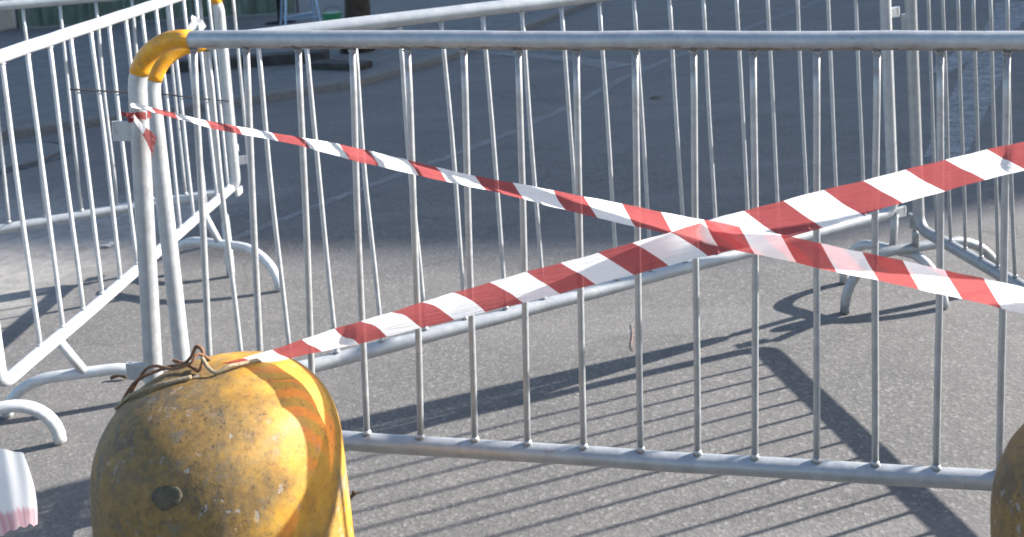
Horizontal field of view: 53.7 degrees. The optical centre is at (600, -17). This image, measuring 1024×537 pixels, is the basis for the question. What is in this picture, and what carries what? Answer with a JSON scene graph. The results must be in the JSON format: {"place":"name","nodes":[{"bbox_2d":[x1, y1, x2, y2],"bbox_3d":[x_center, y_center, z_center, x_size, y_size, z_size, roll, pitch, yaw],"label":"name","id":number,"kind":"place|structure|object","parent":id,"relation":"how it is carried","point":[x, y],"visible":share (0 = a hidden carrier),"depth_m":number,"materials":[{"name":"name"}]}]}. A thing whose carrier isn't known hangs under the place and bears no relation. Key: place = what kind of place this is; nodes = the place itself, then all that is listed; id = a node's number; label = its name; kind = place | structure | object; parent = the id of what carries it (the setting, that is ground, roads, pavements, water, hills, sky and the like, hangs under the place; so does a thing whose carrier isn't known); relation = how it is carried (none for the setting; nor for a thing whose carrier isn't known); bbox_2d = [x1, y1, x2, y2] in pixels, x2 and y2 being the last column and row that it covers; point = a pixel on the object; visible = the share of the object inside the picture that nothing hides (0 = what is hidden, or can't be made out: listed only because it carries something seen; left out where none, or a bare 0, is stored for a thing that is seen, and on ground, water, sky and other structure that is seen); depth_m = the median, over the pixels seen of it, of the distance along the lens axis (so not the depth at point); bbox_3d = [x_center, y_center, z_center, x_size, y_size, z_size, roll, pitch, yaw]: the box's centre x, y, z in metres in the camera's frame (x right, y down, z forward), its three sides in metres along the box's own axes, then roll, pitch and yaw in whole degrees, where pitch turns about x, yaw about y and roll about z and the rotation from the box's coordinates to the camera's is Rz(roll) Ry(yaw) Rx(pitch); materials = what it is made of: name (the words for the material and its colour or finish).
{"place":"outdoors","nodes":[
{"label":"outdoors","id":0,"kind":"place"},
{"bbox_2d":[0,0,14,30],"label":"plaster block","id":1,"kind":"structure","parent":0,"point":[7,19],"depth_m":14.95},
{"bbox_2d":[0,0,558,126],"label":"pavement","id":2,"kind":"structure","parent":0,"point":[279,76],"depth_m":10.23,"materials":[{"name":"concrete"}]},
{"bbox_2d":[15,0,298,28],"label":"pleated screen","id":3,"kind":"object","parent":2,"relation":"on","point":[73,14],"visible":0.59,"depth_m":14.85,"materials":[{"name":"green fabric"}]},
{"bbox_2d":[166,49,329,72],"bbox_3d":[-3.493,0.745,9.584,1.750,0.110,0.240,-4,5,-4],"label":"stone edging","id":4,"kind":"object","parent":2,"relation":"on","point":[278,58],"visible":0.38,"depth_m":9.50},
{"bbox_2d":[265,0,295,24],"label":"cafe table","id":5,"kind":"object","parent":2,"relation":"on","point":[278,2],"visible":0.84,"depth_m":13.46,"materials":[{"name":"grey metal"}]},
{"bbox_2d":[280,0,320,25],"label":"cafe chair","id":6,"kind":"object","parent":2,"relation":"on","point":[302,14],"visible":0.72,"depth_m":12.60,"materials":[{"name":"grey metal"}]},
{"bbox_2d":[321,6,342,20],"bbox_3d":[-3.164,0.423,11.865,0.244,0.324,0.244,-3,5,0],"label":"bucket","id":7,"kind":"object","parent":2,"relation":"on","point":[333,15],"visible":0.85,"depth_m":11.78,"materials":[{"name":"green plastic"}]},
{"bbox_2d":[310,59,372,69],"bbox_3d":[-2.364,0.731,9.090,0.620,0.060,0.200,-1,5,28],"label":"stone block","id":8,"kind":"object","parent":2,"relation":"on","point":[322,64],"depth_m":9.02,"materials":[{"name":"grey stone"}]},
{"bbox_2d":[340,0,375,53],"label":"tree trunk","id":9,"kind":"object","parent":2,"relation":"on","point":[356,8],"visible":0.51,"depth_m":10.02,"materials":[{"name":"brown plant"}]},
{"bbox_2d":[0,0,1023,536],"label":"road","id":10,"kind":"structure","parent":0,"point":[414,496],"depth_m":3.56,"materials":[{"name":"grey asphalt"}]},
{"bbox_2d":[0,399,66,444],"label":"crowd barrier","id":11,"kind":"object","parent":10,"relation":"on","point":[49,419],"visible":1,"depth_m":2.76,"materials":[{"name":"metal"}]},
{"bbox_2d":[0,449,37,535],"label":"tape bundle","id":12,"kind":"object","parent":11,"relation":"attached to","point":[18,504],"visible":1,"depth_m":2.21,"materials":[{"name":"white plastic"}]},
{"bbox_2d":[0,141,77,173],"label":"manhole cover","id":13,"kind":"object","parent":10,"relation":"on","point":[26,153],"visible":0.74,"depth_m":6.48,"materials":[{"name":"metal"}]},
{"bbox_2d":[102,242,113,246],"bbox_3d":[-2.202,1.165,4.512,0.079,0.010,0.054,-2,5,16],"label":"paper scrap","id":14,"kind":"object","parent":10,"relation":"on","point":[109,244],"visible":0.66,"depth_m":4.50,"materials":[{"name":"white paper"}]},
{"bbox_2d":[110,375,126,379],"bbox_3d":[-1.513,1.232,3.159,0.054,0.018,0.017,-3,5,0],"label":"twig","id":15,"kind":"object","parent":10,"relation":"on","point":[116,376],"visible":0.77,"depth_m":3.15,"materials":[{"name":"brown plant"}]},
{"bbox_2d":[0,0,247,276],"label":"crowd barrier","id":16,"kind":"object","parent":10,"relation":"on","point":[235,162],"visible":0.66,"depth_m":4.00,"materials":[{"name":"metal"}]},
{"bbox_2d":[0,0,279,417],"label":"crowd barrier","id":17,"kind":"object","parent":10,"relation":"on","point":[22,367],"visible":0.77,"depth_m":3.09,"materials":[{"name":"metal"}]},
{"bbox_2d":[70,88,240,102],"bbox_3d":[-1.558,0.409,3.641,0.006,0.299,1.253,-3,5,2],"label":"black cable","id":18,"kind":"object","parent":17,"relation":"attached to","point":[161,94],"visible":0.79,"depth_m":3.31,"materials":[{"name":"black rubber"}]},
{"bbox_2d":[188,15,205,29],"bbox_3d":[-1.573,0.152,3.913,0.078,0.066,0.025,-2,5,20],"label":"tape knot","id":19,"kind":"object","parent":17,"relation":"attached to","point":[194,22],"visible":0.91,"depth_m":3.91,"materials":[{"name":"white plastic"}]},
{"bbox_2d":[89,351,353,536],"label":"bollard","id":20,"kind":"object","parent":10,"relation":"on","point":[255,449],"visible":0.91,"depth_m":1.44,"materials":[{"name":"yellow concrete"}]},
{"bbox_2d":[114,375,191,409],"bbox_3d":[-0.685,0.625,1.532,0.128,0.052,0.019,-3,5,4],"label":"frayed cord","id":21,"kind":"object","parent":20,"relation":"attached to","point":[134,393],"visible":1,"depth_m":1.52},
{"bbox_2d":[115,345,204,412],"bbox_3d":[-0.688,0.622,1.579,0.163,0.123,0.042,-3,5,7],"label":"rusty wire","id":22,"kind":"object","parent":20,"relation":"on","point":[178,362],"visible":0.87,"depth_m":1.57,"materials":[{"name":"brown metal"}]},
{"bbox_2d":[129,353,210,393],"bbox_3d":[-0.685,0.624,1.568,0.167,0.108,0.040,-3,5,7],"label":"rusty wire","id":23,"kind":"object","parent":20,"relation":"attached to","point":[208,359],"visible":0.84,"depth_m":1.55,"materials":[{"name":"brown metal"}]},
{"bbox_2d":[200,356,260,373],"bbox_3d":[-0.568,0.584,1.561,0.098,0.032,0.024,-6,5,-31],"label":"frayed cord","id":24,"kind":"object","parent":20,"relation":"on","point":[211,370],"visible":1,"depth_m":1.54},
{"bbox_2d":[224,142,1023,362],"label":"barrier tape","id":25,"kind":"object","parent":20,"relation":"attached to","point":[798,215],"visible":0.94,"depth_m":1.64,"materials":[{"name":"red plastic"}]},
{"bbox_2d":[1,2,595,138],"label":"kerb","id":26,"kind":"structure","parent":10,"relation":"on","point":[28,129],"depth_m":8.15,"materials":[{"name":"concrete"}]},
{"bbox_2d":[350,490,361,498],"bbox_3d":[-0.597,1.234,2.435,0.032,0.011,0.022,-2,5,13],"label":"dry leaf","id":27,"kind":"object","parent":10,"relation":"on","point":[354,493],"visible":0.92,"depth_m":2.44,"materials":[{"name":"brown plant"}]},
{"bbox_2d":[147,0,948,372],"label":"crowd barrier","id":28,"kind":"object","parent":10,"relation":"on","point":[169,242],"visible":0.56,"depth_m":2.71,"materials":[{"name":"metal"}]},
{"bbox_2d":[112,30,1023,490],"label":"crowd barrier","id":29,"kind":"object","parent":10,"relation":"on","point":[640,456],"visible":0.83,"depth_m":2.00,"materials":[{"name":"metal"}]},
{"bbox_2d":[121,111,156,159],"bbox_3d":[-0.965,0.315,2.123,0.070,0.108,0.052,-3,5,0],"label":"tape knot","id":30,"kind":"object","parent":29,"relation":"attached to","point":[150,137],"visible":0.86,"depth_m":2.10,"materials":[{"name":"red plastic"}]},
{"bbox_2d":[130,103,1023,313],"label":"barrier tape","id":31,"kind":"object","parent":29,"relation":"attached to","point":[1006,296],"visible":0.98,"depth_m":1.65,"materials":[{"name":"red plastic"}]},
{"bbox_2d":[840,0,1023,313],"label":"crowd barrier","id":32,"kind":"object","parent":10,"relation":"on","point":[959,246],"visible":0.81,"depth_m":3.10,"materials":[{"name":"metal"}]},
{"bbox_2d":[925,2,1023,157],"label":"road marking","id":33,"kind":"object","parent":10,"relation":"on","point":[957,149],"visible":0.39,"depth_m":6.60,"materials":[{"name":"white paint"}]},
{"bbox_2d":[928,15,1023,73],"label":"road marking","id":34,"kind":"object","parent":10,"relation":"on","point":[953,59],"visible":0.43,"depth_m":8.17,"materials":[{"name":"white paint"}]},
{"bbox_2d":[990,424,1023,536],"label":"bollard","id":35,"kind":"object","parent":10,"relation":"on","point":[1007,508],"visible":1,"depth_m":1.30,"materials":[{"name":"yellow concrete"}]}
]}

